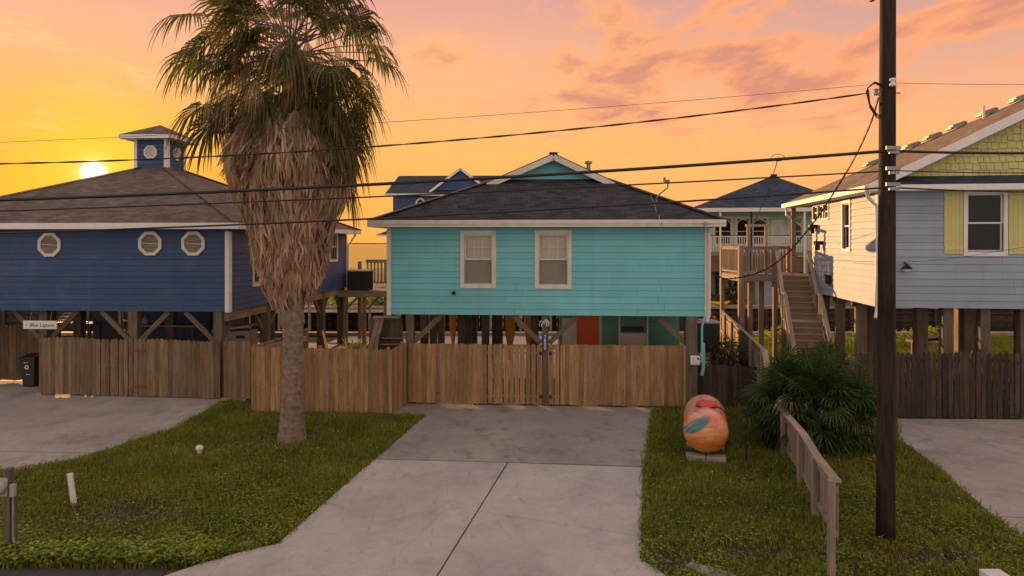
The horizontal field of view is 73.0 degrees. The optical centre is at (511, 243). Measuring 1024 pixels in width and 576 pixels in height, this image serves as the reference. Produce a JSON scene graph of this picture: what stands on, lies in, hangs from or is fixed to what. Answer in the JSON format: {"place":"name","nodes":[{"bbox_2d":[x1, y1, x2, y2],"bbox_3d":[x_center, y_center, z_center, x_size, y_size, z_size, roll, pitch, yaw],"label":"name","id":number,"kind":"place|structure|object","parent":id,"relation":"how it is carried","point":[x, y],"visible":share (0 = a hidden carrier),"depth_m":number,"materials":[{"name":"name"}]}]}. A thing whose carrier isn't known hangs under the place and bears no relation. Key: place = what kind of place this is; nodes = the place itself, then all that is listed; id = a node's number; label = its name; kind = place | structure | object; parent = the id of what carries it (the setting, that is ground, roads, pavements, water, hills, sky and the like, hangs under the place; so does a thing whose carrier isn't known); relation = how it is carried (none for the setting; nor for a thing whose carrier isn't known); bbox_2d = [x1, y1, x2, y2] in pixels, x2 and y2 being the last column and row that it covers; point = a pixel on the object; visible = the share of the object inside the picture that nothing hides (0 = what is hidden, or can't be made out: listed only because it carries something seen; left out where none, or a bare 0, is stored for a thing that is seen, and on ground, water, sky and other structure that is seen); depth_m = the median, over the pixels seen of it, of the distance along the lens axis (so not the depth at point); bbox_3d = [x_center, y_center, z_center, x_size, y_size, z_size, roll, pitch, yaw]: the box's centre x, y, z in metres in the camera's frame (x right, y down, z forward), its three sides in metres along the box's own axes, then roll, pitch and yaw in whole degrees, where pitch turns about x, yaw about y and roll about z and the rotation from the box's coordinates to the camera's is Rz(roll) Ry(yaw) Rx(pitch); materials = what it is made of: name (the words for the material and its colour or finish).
{"place":"outdoors","nodes":[
{"label":"outdoors","id":0,"kind":"place"},
{"bbox_2d":[0,568,167,575],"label":"road","id":1,"kind":"structure","parent":0,"point":[81,572],"depth_m":10.32,"materials":[{"name":"asphalt"}]},
{"bbox_2d":[0,381,222,470],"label":"neighbour driveway","id":2,"kind":"structure","parent":0,"point":[35,427],"depth_m":19.07,"materials":[{"name":"concrete"}]},
{"bbox_2d":[16,353,38,386],"bbox_3d":[-16.423,4.335,23.716,0.640,1.130,0.690,0,0,3],"label":"trash bin","id":3,"kind":"object","parent":2,"relation":"on","point":[29,365],"visible":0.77,"depth_m":23.46,"materials":[{"name":"black plastic"}]},
{"bbox_2d":[0,343,338,385],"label":"shaded floor","id":4,"kind":"structure","parent":0,"point":[312,345],"depth_m":27.32,"materials":[{"name":"concrete"}]},
{"bbox_2d":[57,321,102,372],"bbox_3d":[-16.434,3.953,25.965,1.800,1.955,0.700,0,0,3],"label":"work bench","id":5,"kind":"object","parent":4,"relation":"on","point":[89,325],"visible":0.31,"depth_m":25.98,"materials":[{"name":"brown wood"}]},
{"bbox_2d":[57,311,88,322],"bbox_3d":[-16.499,2.760,25.968,1.000,0.450,0.430,0,0,4],"label":"crab trap","id":6,"kind":"object","parent":5,"relation":"on","point":[64,316],"visible":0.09,"depth_m":25.78,"materials":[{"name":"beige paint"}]},
{"bbox_2d":[142,323,204,341],"bbox_3d":[-12.642,3.955,25.532,2.300,1.950,0.800,0,0,3],"label":"work bench","id":7,"kind":"object","parent":4,"relation":"on","point":[191,325],"visible":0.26,"depth_m":25.18,"materials":[{"name":"brown wood"}]},
{"bbox_2d":[0,125,360,397],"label":"stilt house","id":8,"kind":"structure","parent":4,"relation":"on","point":[198,276],"depth_m":22.26,"materials":[{"name":"blue paint"}]},
{"bbox_2d":[23,312,56,328],"bbox_3d":[-15.104,2.471,22.181,1.121,0.544,0.082,0,0,4],"label":"name sign","id":9,"kind":"object","parent":8,"relation":"hanging from","point":[50,324],"visible":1,"depth_m":22.14,"materials":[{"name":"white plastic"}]},
{"bbox_2d":[38,233,60,256],"bbox_3d":[-14.850,0.048,22.213,0.758,0.758,0.051,0,0,3],"label":"octagon window","id":10,"kind":"structure","parent":8,"relation":"in","point":[47,239],"depth_m":22.20,"materials":[{"name":"beige paint"}]},
{"bbox_2d":[39,335,141,395],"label":"yard gate","id":11,"kind":"structure","parent":8,"relation":"attached to","point":[73,365],"depth_m":22.15,"materials":[{"name":"brown wood"}]},
{"bbox_2d":[118,311,128,333],"bbox_3d":[-15.263,3.063,27.306,0.486,1.027,0.138,0,0,4],"label":"window","id":12,"kind":"structure","parent":8,"relation":"in","point":[119,312],"depth_m":27.26,"materials":[{"name":"beige paint"}]},
{"bbox_2d":[138,232,161,254],"bbox_3d":[-11.507,0.008,22.005,0.758,0.758,0.051,0,0,4],"label":"octagon window","id":13,"kind":"structure","parent":8,"relation":"in","point":[147,239],"depth_m":22.00,"materials":[{"name":"beige paint"}]},
{"bbox_2d":[142,337,220,397],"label":"yard gate","id":14,"kind":"structure","parent":8,"relation":"attached to","point":[179,368],"depth_m":21.82,"materials":[{"name":"brown wood"}]},
{"bbox_2d":[181,232,204,254],"bbox_3d":[-10.100,0.008,21.922,0.758,0.758,0.051,0,0,3],"label":"octagon window","id":15,"kind":"structure","parent":8,"relation":"in","point":[190,239],"depth_m":21.92,"materials":[{"name":"beige paint"}]},
{"bbox_2d":[252,265,260,286],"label":"window","id":16,"kind":"structure","parent":8,"relation":"in","point":[256,283],"depth_m":23.65,"materials":[{"name":"beige paint"}]},
{"bbox_2d":[329,234,337,261],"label":"window","id":17,"kind":"structure","parent":8,"relation":"in","point":[336,235],"depth_m":32.64,"materials":[{"name":"beige paint"}]},
{"bbox_2d":[211,323,257,343],"bbox_3d":[-10.046,3.910,25.173,1.400,1.980,0.900,0,0,3],"label":"storage box","id":18,"kind":"object","parent":4,"relation":"on","point":[236,333],"visible":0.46,"depth_m":24.77,"materials":[{"name":"brown plastic"}]},
{"bbox_2d":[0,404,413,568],"bbox_3d":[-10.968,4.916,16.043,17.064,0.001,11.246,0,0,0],"label":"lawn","id":19,"kind":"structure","parent":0,"point":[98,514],"depth_m":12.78,"materials":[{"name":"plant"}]},
{"bbox_2d":[0,468,17,553],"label":"meter post","id":20,"kind":"object","parent":19,"relation":"on","point":[8,490],"visible":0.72,"depth_m":10.96,"materials":[{"name":"grey wood"}]},
{"bbox_2d":[66,473,76,504],"bbox_3d":[-8.259,4.637,12.992,0.193,0.640,0.112,0,0,0],"label":"marker pipe","id":21,"kind":"object","parent":19,"relation":"on","point":[71,486],"visible":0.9,"depth_m":12.95,"materials":[{"name":"white plastic"}]},
{"bbox_2d":[196,445,202,453],"bbox_3d":[-7.257,4.803,16.070,0.170,0.235,0.166,0,0,0],"label":"garden ornament","id":22,"kind":"object","parent":19,"relation":"on","point":[199,448],"visible":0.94,"depth_m":16.02,"materials":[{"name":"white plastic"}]},
{"bbox_2d":[148,0,409,444],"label":"palm tree","id":23,"kind":"object","parent":19,"relation":"on","point":[289,262],"visible":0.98,"depth_m":16.37,"materials":[{"name":"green plant"}]},
{"bbox_2d":[328,336,557,345],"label":"canal patio","id":24,"kind":"structure","parent":0,"point":[519,340],"depth_m":34.65,"materials":[{"name":"concrete"}]},
{"bbox_2d":[0,326,1012,330],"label":"canal water","id":25,"kind":"structure","parent":0,"point":[755,328],"depth_m":47.89,"materials":[{"name":"black liquid"}]},
{"bbox_2d":[249,301,551,329],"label":"jetty","id":26,"kind":"object","parent":25,"relation":"in","point":[309,311],"visible":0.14,"depth_m":46.98,"materials":[{"name":"brown wood"}]},
{"bbox_2d":[0,0,1023,242],"label":"sky","id":27,"kind":"structure","parent":0,"point":[75,70],"materials":[{"name":"orange"}]},
{"bbox_2d":[0,332,1023,575],"bbox_3d":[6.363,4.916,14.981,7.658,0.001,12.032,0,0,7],"label":"side lawn","id":28,"kind":"structure","parent":0,"point":[772,552],"depth_m":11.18,"materials":[{"name":"plant"}]},
{"bbox_2d":[686,562,735,575],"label":"culvert slab","id":29,"kind":"structure","parent":28,"relation":"on","point":[701,567],"depth_m":10.28,"materials":[{"name":"concrete"}]},
{"bbox_2d":[683,395,747,464],"bbox_3d":[4.756,4.277,16.261,1.400,1.285,2.190,0,0,15],"label":"propane tank","id":30,"kind":"object","parent":28,"relation":"on","point":[705,427],"visible":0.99,"depth_m":15.41,"materials":[{"name":"metal"}]},
{"bbox_2d":[769,403,841,575],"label":"boundary fence","id":31,"kind":"object","parent":28,"relation":"on","point":[818,475],"visible":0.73,"depth_m":12.25,"materials":[{"name":"brown wood"}]},
{"bbox_2d":[730,336,905,455],"bbox_3d":[7.359,3.822,16.862,4.174,3.124,3.264,0,0,0],"label":"shrub palm","id":32,"kind":"object","parent":28,"relation":"on","point":[819,397],"visible":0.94,"depth_m":16.32,"materials":[{"name":"green plant"}]},
{"bbox_2d":[866,0,900,545],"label":"utility pole","id":33,"kind":"object","parent":28,"relation":"on","point":[886,423],"visible":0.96,"depth_m":11.27,"materials":[{"name":"brown wood"}]},
{"bbox_2d":[0,93,867,164],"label":"service line","id":34,"kind":"object","parent":33,"relation":"attached to","point":[434,141],"visible":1,"depth_m":11.21,"materials":[{"name":"rubber"}]},
{"bbox_2d":[0,187,883,233],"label":"overhead cable","id":35,"kind":"object","parent":33,"relation":"attached to","point":[441,214],"visible":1,"depth_m":11.18,"materials":[{"name":"rubber"}]},
{"bbox_2d":[0,171,883,211],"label":"overhead cable","id":36,"kind":"object","parent":33,"relation":"attached to","point":[440,193],"visible":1,"depth_m":11.18,"materials":[{"name":"rubber"}]},
{"bbox_2d":[0,150,884,201],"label":"overhead cable","id":37,"kind":"object","parent":33,"relation":"attached to","point":[441,180],"visible":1,"depth_m":11.17,"materials":[{"name":"rubber"}]},
{"bbox_2d":[0,83,884,142],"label":"overhead cable","id":38,"kind":"object","parent":33,"relation":"attached to","point":[445,118],"visible":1,"depth_m":11.19,"materials":[{"name":"rubber"}]},
{"bbox_2d":[712,97,879,278],"bbox_3d":[6.287,-0.668,16.092,0.628,3.433,9.622,0,0,0],"label":"service line","id":39,"kind":"object","parent":33,"relation":"attached to","point":[864,137],"visible":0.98,"depth_m":14.04,"materials":[{"name":"rubber"}]},
{"bbox_2d":[887,149,1023,153],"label":"overhead cable","id":40,"kind":"object","parent":33,"relation":"attached to","point":[934,152],"visible":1,"depth_m":11.20,"materials":[{"name":"rubber"}]},
{"bbox_2d":[888,186,1023,192],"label":"overhead cable","id":41,"kind":"object","parent":33,"relation":"attached to","point":[959,190],"visible":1,"depth_m":11.21,"materials":[{"name":"rubber"}]},
{"bbox_2d":[888,170,1023,172],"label":"overhead cable","id":42,"kind":"object","parent":33,"relation":"attached to","point":[955,172],"visible":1,"depth_m":11.21,"materials":[{"name":"rubber"}]},
{"bbox_2d":[909,83,1023,84],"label":"overhead cable","id":43,"kind":"object","parent":33,"relation":"attached to","point":[975,84],"visible":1,"depth_m":11.21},
{"bbox_2d":[942,547,978,563],"bbox_3d":[7.021,4.882,10.833,0.480,0.096,0.480,0,0,0],"label":"valve cover","id":44,"kind":"object","parent":28,"relation":"on","point":[951,556],"visible":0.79,"depth_m":10.79,"materials":[{"name":"black metal"}]},
{"bbox_2d":[979,569,1008,575],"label":"utility box","id":45,"kind":"object","parent":28,"relation":"on","point":[990,572],"visible":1,"depth_m":9.86,"materials":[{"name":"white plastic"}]},
{"bbox_2d":[376,403,670,466],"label":"driveway","id":46,"kind":"structure","parent":0,"point":[587,435],"depth_m":17.67,"materials":[{"name":"concrete"}]},
{"bbox_2d":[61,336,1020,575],"bbox_3d":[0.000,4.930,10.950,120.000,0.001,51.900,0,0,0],"label":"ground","id":47,"kind":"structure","parent":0,"point":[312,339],"depth_m":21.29,"materials":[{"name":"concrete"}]},
{"bbox_2d":[0,326,38,379],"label":"picket fence","id":48,"kind":"object","parent":47,"relation":"on","point":[17,342],"visible":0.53,"depth_m":24.48,"materials":[{"name":"brown wood"}]},
{"bbox_2d":[222,397,247,401],"bbox_3d":[-8.582,4.850,21.619,0.820,0.090,0.429,0,0,11],"label":"timber edging","id":49,"kind":"object","parent":47,"relation":"on","point":[241,399],"visible":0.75,"depth_m":21.42,"materials":[{"name":"brown wood"}]},
{"bbox_2d":[223,338,253,399],"bbox_3d":[-8.491,3.961,21.570,0.965,1.979,0.154,0,0,4],"label":"picket fence","id":50,"kind":"object","parent":47,"relation":"on","point":[237,367],"visible":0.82,"depth_m":21.50,"materials":[{"name":"brown wood"}]},
{"bbox_2d":[251,328,307,400],"bbox_3d":[-7.384,3.951,22.356,0.153,1.999,4.489,0,0,3],"label":"picket fence","id":51,"kind":"object","parent":47,"relation":"on","point":[305,343],"visible":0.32,"depth_m":22.09,"materials":[{"name":"beige wood"}]},
{"bbox_2d":[264,336,306,347],"bbox_3d":[-7.064,3.123,21.650,0.090,0.236,1.704,0,0,28],"label":"timber rail","id":52,"kind":"object","parent":51,"relation":"on","point":[278,344],"visible":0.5,"depth_m":21.31,"materials":[{"name":"brown wood"}]},
{"bbox_2d":[251,344,391,414],"bbox_3d":[-5.499,3.950,20.036,4.140,2.000,0.155,0,0,4],"label":"picket fence","id":53,"kind":"object","parent":47,"relation":"on","point":[328,386],"visible":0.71,"depth_m":19.94,"materials":[{"name":"beige wood"}]},
{"bbox_2d":[332,338,364,350],"bbox_3d":[-6.025,4.178,26.837,2.074,1.484,2.036,0,0,-34],"label":"agave plant","id":54,"kind":"object","parent":47,"relation":"on","point":[350,347],"visible":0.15,"depth_m":26.53,"materials":[{"name":"green plant"}]},
{"bbox_2d":[338,259,397,345],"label":"deck","id":55,"kind":"structure","parent":47,"relation":"on","point":[378,292],"depth_m":33.29,"materials":[{"name":"brown wood"}]},
{"bbox_2d":[347,269,373,290],"bbox_3d":[-7.409,1.790,33.828,1.060,0.980,0.960,0,0,3],"label":"air conditioner","id":56,"kind":"object","parent":55,"relation":"on","point":[359,279],"visible":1,"depth_m":33.38,"materials":[{"name":"black metal"}]},
{"bbox_2d":[368,316,415,390],"bbox_3d":[-4.213,3.704,22.712,1.813,2.498,1.516,0,0,4],"label":"wooden stair","id":57,"kind":"object","parent":47,"relation":"on","point":[384,333],"visible":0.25,"depth_m":23.39,"materials":[{"name":"brown wood"}]},
{"bbox_2d":[392,341,406,412],"bbox_3d":[-3.388,3.961,20.492,0.154,1.978,1.261,0,0,10],"label":"picket fence","id":58,"kind":"object","parent":47,"relation":"on","point":[399,376],"visible":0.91,"depth_m":20.43,"materials":[{"name":"beige wood"}]},
{"bbox_2d":[165,459,664,575],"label":"driveway apron","id":59,"kind":"object","parent":47,"relation":"on","point":[377,517],"visible":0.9,"depth_m":11.88,"materials":[{"name":"concrete"}]},
{"bbox_2d":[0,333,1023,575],"bbox_3d":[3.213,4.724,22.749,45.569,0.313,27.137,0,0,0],"label":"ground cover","id":60,"kind":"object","parent":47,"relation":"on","point":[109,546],"visible":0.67,"depth_m":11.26,"materials":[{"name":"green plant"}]},
{"bbox_2d":[61,331,1012,335],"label":"bulkhead","id":61,"kind":"object","parent":47,"relation":"on","point":[327,333],"visible":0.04,"depth_m":36.47,"materials":[{"name":"brown wood"}]},
{"bbox_2d":[367,152,726,405],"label":"stilt house","id":62,"kind":"structure","parent":47,"relation":"on","point":[589,276],"depth_m":20.87,"materials":[{"name":"teal paint"}]},
{"bbox_2d":[450,315,455,343],"bbox_3d":[-2.271,3.390,26.641,0.250,1.820,0.138,0,0,4],"label":"kayak","id":63,"kind":"object","parent":62,"relation":"hanging from","point":[452,325],"visible":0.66,"depth_m":26.59,"materials":[{"name":"plastic"}]},
{"bbox_2d":[408,343,541,404],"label":"driveway gate","id":64,"kind":"structure","parent":62,"relation":"attached to","point":[446,373],"depth_m":20.90,"materials":[{"name":"beige wood"}]},
{"bbox_2d":[460,231,495,287],"bbox_3d":[-1.020,0.485,20.989,1.087,1.734,0.203,0,0,4],"label":"window","id":65,"kind":"structure","parent":62,"relation":"in","point":[480,246],"depth_m":21.05,"materials":[{"name":"glass"}]},
{"bbox_2d":[505,315,514,344],"bbox_3d":[-0.075,3.440,26.094,0.396,1.920,0.218,0,0,4],"label":"kayak","id":66,"kind":"object","parent":62,"relation":"hanging from","point":[509,327],"visible":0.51,"depth_m":26.01,"materials":[{"name":"plastic"}]},
{"bbox_2d":[525,315,530,344],"bbox_3d":[0.626,3.390,26.247,0.304,1.820,0.167,0,0,4],"label":"kayak","id":67,"kind":"object","parent":62,"relation":"hanging from","point":[528,324],"visible":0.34,"depth_m":26.18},
{"bbox_2d":[542,334,547,350],"bbox_3d":[0.993,2.992,20.797,0.190,0.500,0.016,0,0,4],"label":"number plate","id":68,"kind":"object","parent":62,"relation":"attached to","point":[544,342],"visible":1,"depth_m":20.79,"materials":[{"name":"metal"}]},
{"bbox_2d":[535,230,571,288],"bbox_3d":[1.241,0.485,20.838,1.105,1.762,0.203,0,0,4],"label":"window","id":69,"kind":"structure","parent":62,"relation":"in","point":[553,248],"depth_m":20.90,"materials":[{"name":"glass"}]},
{"bbox_2d":[577,316,598,345],"bbox_3d":[2.640,3.675,24.129,0.780,2.410,0.060,0,0,4],"label":"door","id":70,"kind":"structure","parent":62,"relation":"in","point":[587,326],"depth_m":24.10,"materials":[{"name":"red paint"}]},
{"bbox_2d":[549,344,685,406],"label":"driveway gate","id":71,"kind":"structure","parent":62,"relation":"attached to","point":[583,380],"depth_m":20.60,"materials":[{"name":"beige wood"}]},
{"bbox_2d":[690,355,699,364],"bbox_3d":[5.398,3.453,20.396,0.280,0.280,0.120,0,0,4],"label":"junction box","id":72,"kind":"object","parent":62,"relation":"attached to","point":[694,360],"visible":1,"depth_m":20.35,"materials":[{"name":"white plastic"}]},
{"bbox_2d":[698,319,720,365],"bbox_3d":[6.171,3.686,22.069,0.770,2.529,0.770,0,0,4],"label":"air conditioner","id":73,"kind":"object","parent":47,"relation":"on","point":[711,329],"visible":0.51,"depth_m":21.70,"materials":[{"name":"grey metal"}]},
{"bbox_2d":[698,332,748,398],"bbox_3d":[6.837,3.866,21.819,2.677,2.122,2.328,0,0,31],"label":"bush","id":74,"kind":"object","parent":47,"relation":"on","point":[730,350],"visible":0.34,"depth_m":21.68,"materials":[{"name":"green plant"}]},
{"bbox_2d":[698,362,756,406],"bbox_3d":[6.600,4.261,20.643,2.058,1.378,0.154,0,0,10],"label":"picket fence","id":75,"kind":"object","parent":47,"relation":"on","point":[714,381],"visible":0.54,"depth_m":20.61,"materials":[{"name":"brown wood"}]},
{"bbox_2d":[720,310,769,406],"bbox_3d":[7.874,3.931,23.911,0.196,2.038,12.894,0,0,11],"label":"boundary fence","id":76,"kind":"object","parent":47,"relation":"on","point":[758,355],"visible":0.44,"depth_m":21.85,"materials":[{"name":"brown wood"}]},
{"bbox_2d":[720,224,810,362],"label":"porch deck","id":77,"kind":"structure","parent":47,"relation":"on","point":[732,260],"depth_m":28.50,"materials":[{"name":"brown wood"}]},
{"bbox_2d":[755,326,780,344],"bbox_3d":[13.065,4.375,33.561,3.121,1.144,2.158,0,0,0],"label":"bush","id":78,"kind":"object","parent":47,"relation":"on","point":[770,336],"visible":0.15,"depth_m":33.47,"materials":[{"name":"green plant"}]},
{"bbox_2d":[775,250,834,363],"bbox_3d":[10.507,2.654,24.990,1.310,4.725,6.136,0,0,15],"label":"porch stair","id":79,"kind":"object","parent":47,"relation":"on","point":[799,305],"visible":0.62,"depth_m":25.74,"materials":[{"name":"brown wood"}]},
{"bbox_2d":[781,94,1023,412],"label":"stilt house","id":80,"kind":"structure","parent":47,"relation":"on","point":[963,294],"depth_m":20.34,"materials":[{"name":"blue paint"}]},
{"bbox_2d":[812,204,819,220],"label":"window","id":81,"kind":"structure","parent":80,"relation":"in","point":[813,206],"depth_m":26.97,"materials":[{"name":"white paint"}]},
{"bbox_2d":[817,203,825,220],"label":"window","id":82,"kind":"structure","parent":80,"relation":"in","point":[819,206],"depth_m":26.30,"materials":[{"name":"white paint"}]},
{"bbox_2d":[822,202,828,219],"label":"window","id":83,"kind":"structure","parent":80,"relation":"in","point":[827,218],"depth_m":25.59,"materials":[{"name":"white paint"}]},
{"bbox_2d":[841,200,851,251],"bbox_3d":[11.255,-0.577,23.228,0.138,1.726,0.891,0,0,8],"label":"window","id":84,"kind":"structure","parent":80,"relation":"in","point":[847,249],"depth_m":23.40,"materials":[{"name":"white paint"}]},
{"bbox_2d":[817,247,1022,261],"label":"service line","id":85,"kind":"object","parent":80,"relation":"attached to","point":[929,260],"visible":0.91,"depth_m":18.78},
{"bbox_2d":[963,191,1007,255],"bbox_3d":[13.735,-0.649,20.098,1.263,2.042,0.155,0,0,8],"label":"window","id":86,"kind":"structure","parent":80,"relation":"in","point":[1003,197],"depth_m":20.07,"materials":[{"name":"white paint"}]},
{"bbox_2d":[896,325,938,346],"bbox_3d":[19.545,4.368,33.081,3.204,1.135,1.878,0,0,0],"label":"bush","id":87,"kind":"object","parent":47,"relation":"on","point":[930,332],"visible":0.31,"depth_m":32.86,"materials":[{"name":"green plant"}]},
{"bbox_2d":[906,335,938,353],"bbox_3d":[17.713,4.440,29.500,1.500,0.980,0.600,0,0,0],"label":"bench","id":88,"kind":"object","parent":47,"relation":"on","point":[932,339],"visible":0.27,"depth_m":29.42,"materials":[{"name":"brown wood"}]},
{"bbox_2d":[857,350,1023,418],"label":"picket fence","id":89,"kind":"object","parent":47,"relation":"on","point":[920,383],"visible":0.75,"depth_m":19.30,"materials":[{"name":"brown wood"}]},
{"bbox_2d":[414,349,682,406],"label":"carport floor","id":90,"kind":"structure","parent":0,"point":[541,382],"depth_m":25.20,"materials":[{"name":"concrete"}]},
{"bbox_2d":[619,316,647,376],"bbox_3d":[4.036,3.598,23.524,0.994,2.597,2.020,0,0,4],"label":"golf cart","id":91,"kind":"object","parent":90,"relation":"on","point":[631,339],"visible":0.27,"depth_m":22.63,"materials":[{"name":"white plastic"}]},
{"bbox_2d":[347,244,806,267],"bbox_3d":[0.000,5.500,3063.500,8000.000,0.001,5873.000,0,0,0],"label":"bay water","id":92,"kind":"structure","parent":0,"point":[361,252],"depth_m":371.34,"materials":[{"name":"orange liquid"}]},
{"bbox_2d":[305,268,850,305],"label":"ground","id":93,"kind":"structure","parent":0,"point":[832,303],"depth_m":56.59,"materials":[{"name":"soil"}]},
{"bbox_2d":[307,287,380,304],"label":"bush","id":94,"kind":"object","parent":93,"relation":"on","point":[332,300],"visible":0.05,"depth_m":52.26,"materials":[{"name":"green plant"}]},
{"bbox_2d":[356,281,385,305],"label":"bush","id":95,"kind":"object","parent":93,"relation":"on","point":[372,299],"visible":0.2,"depth_m":51.73,"materials":[{"name":"green plant"}]},
{"bbox_2d":[376,168,488,235],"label":"stilt house","id":96,"kind":"structure","parent":93,"relation":"on","point":[399,202],"depth_m":95.93,"materials":[{"name":"blue paint"}]},
{"bbox_2d":[0,306,1012,326],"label":"bulkhead","id":97,"kind":"object","parent":93,"relation":"on","point":[998,317],"visible":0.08,"depth_m":49.17,"materials":[{"name":"brown wood"}]},
{"bbox_2d":[711,294,729,305],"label":"kayak","id":98,"kind":"object","parent":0,"point":[716,301],"visible":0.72,"depth_m":50.46,"materials":[{"name":"yellow plastic"}]},
{"bbox_2d":[711,302,779,305],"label":"canal paving","id":99,"kind":"structure","parent":0,"point":[745,304],"depth_m":50.91,"materials":[{"name":"concrete"}]},
{"bbox_2d":[711,282,746,303],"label":"bush","id":100,"kind":"object","parent":99,"relation":"on","point":[732,294],"visible":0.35,"depth_m":51.81,"materials":[{"name":"green plant"}]},
{"bbox_2d":[695,174,813,304],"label":"stilt house","id":101,"kind":"structure","parent":99,"relation":"on","point":[738,214],"depth_m":52.79,"materials":[{"name":"paint"}]},
{"bbox_2d":[713,216,732,245],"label":"window","id":102,"kind":"structure","parent":101,"relation":"in","point":[731,220],"depth_m":53.71,"materials":[{"name":"white paint"}]},
{"bbox_2d":[735,216,749,245],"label":"window","id":103,"kind":"structure","parent":101,"relation":"in","point":[736,220],"depth_m":53.62,"materials":[{"name":"white paint"}]},
{"bbox_2d":[752,216,768,245],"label":"window","id":104,"kind":"structure","parent":101,"relation":"in","point":[767,220],"depth_m":53.44,"materials":[{"name":"white paint"}]},
{"bbox_2d":[773,222,781,245],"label":"door","id":105,"kind":"structure","parent":101,"relation":"in","point":[777,226],"depth_m":53.34,"materials":[{"name":"white paint"}]},
{"bbox_2d":[788,216,802,245],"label":"window","id":106,"kind":"structure","parent":101,"relation":"in","point":[789,231],"depth_m":53.16,"materials":[{"name":"white paint"}]},
{"bbox_2d":[898,419,1023,535],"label":"side driveway","id":107,"kind":"structure","parent":0,"point":[980,458],"depth_m":16.00,"materials":[{"name":"concrete"}]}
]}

